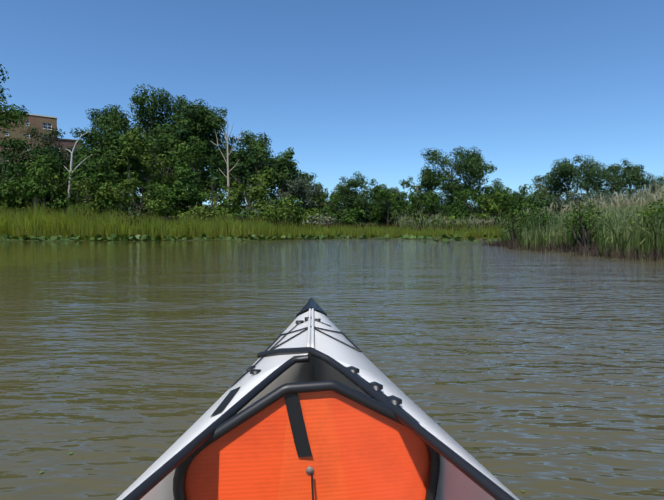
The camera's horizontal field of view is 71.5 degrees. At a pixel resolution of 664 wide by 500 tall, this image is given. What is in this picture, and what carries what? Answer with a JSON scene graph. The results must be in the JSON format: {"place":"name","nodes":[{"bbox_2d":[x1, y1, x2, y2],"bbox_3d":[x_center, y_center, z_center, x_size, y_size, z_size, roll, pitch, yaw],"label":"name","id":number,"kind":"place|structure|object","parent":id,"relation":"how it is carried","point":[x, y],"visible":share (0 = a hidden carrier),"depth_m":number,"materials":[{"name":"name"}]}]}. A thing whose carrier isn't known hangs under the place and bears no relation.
{"place":"outdoors","nodes":[
{"label":"outdoors","id":0,"kind":"place"},
{"bbox_2d":[0,64,28,133],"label":"tree","id":1,"kind":"object","parent":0,"point":[15,118],"depth_m":35.20,"materials":[{"name":"green plant"}]},
{"bbox_2d":[0,205,661,258],"bbox_3d":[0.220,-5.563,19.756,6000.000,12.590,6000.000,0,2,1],"label":"ground","id":2,"kind":"structure","parent":0,"point":[243,211],"depth_m":50.59,"materials":[{"name":"brown soil"}]},
{"bbox_2d":[0,111,56,179],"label":"apartment block","id":3,"kind":"structure","parent":2,"relation":"on","point":[42,122],"depth_m":114.59,"materials":[{"name":"beige brick"}]},
{"bbox_2d":[42,137,81,161],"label":"building","id":4,"kind":"structure","parent":2,"relation":"on","point":[68,142],"depth_m":95.36,"materials":[{"name":"brown brick"}]},
{"bbox_2d":[34,122,417,213],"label":"dead trees","id":5,"kind":"object","parent":2,"relation":"on","point":[128,166],"visible":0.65,"depth_m":57.62,"materials":[{"name":"grey wood"}]},
{"bbox_2d":[0,84,663,249],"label":"tree","id":6,"kind":"object","parent":2,"relation":"on","point":[120,149],"depth_m":60.67,"materials":[{"name":"green plant"}]},
{"bbox_2d":[391,179,663,258],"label":"reeds","id":7,"kind":"object","parent":2,"relation":"on","point":[623,230],"visible":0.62,"depth_m":17.46,"materials":[{"name":"green plant"}]},
{"bbox_2d":[0,239,663,499],"bbox_3d":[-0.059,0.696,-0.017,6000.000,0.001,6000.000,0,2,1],"label":"water","id":8,"kind":"structure","parent":0,"point":[514,372],"depth_m":2.83,"materials":[{"name":"liquid"}]},
{"bbox_2d":[0,199,507,240],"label":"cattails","id":9,"kind":"object","parent":8,"relation":"in","point":[35,221],"visible":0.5,"depth_m":42.02,"materials":[{"name":"green plant"}]},
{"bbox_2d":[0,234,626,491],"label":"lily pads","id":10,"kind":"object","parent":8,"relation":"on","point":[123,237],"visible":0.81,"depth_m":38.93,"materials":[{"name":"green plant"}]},
{"bbox_2d":[116,297,519,499],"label":"kayak","id":11,"kind":"object","parent":8,"relation":"on","point":[313,402],"visible":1,"depth_m":0.92,"materials":[{"name":"white"}]},
{"bbox_2d":[481,239,663,260],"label":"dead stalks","id":12,"kind":"object","parent":8,"relation":"on","point":[594,251],"visible":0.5,"depth_m":14.15,"materials":[{"name":"dry reed stems"},{"name":"dry leaves"}]},
{"bbox_2d":[0,0,663,205],"label":"sky","id":13,"kind":"structure","parent":0,"point":[364,86],"materials":[{"name":"blue"}]}
]}

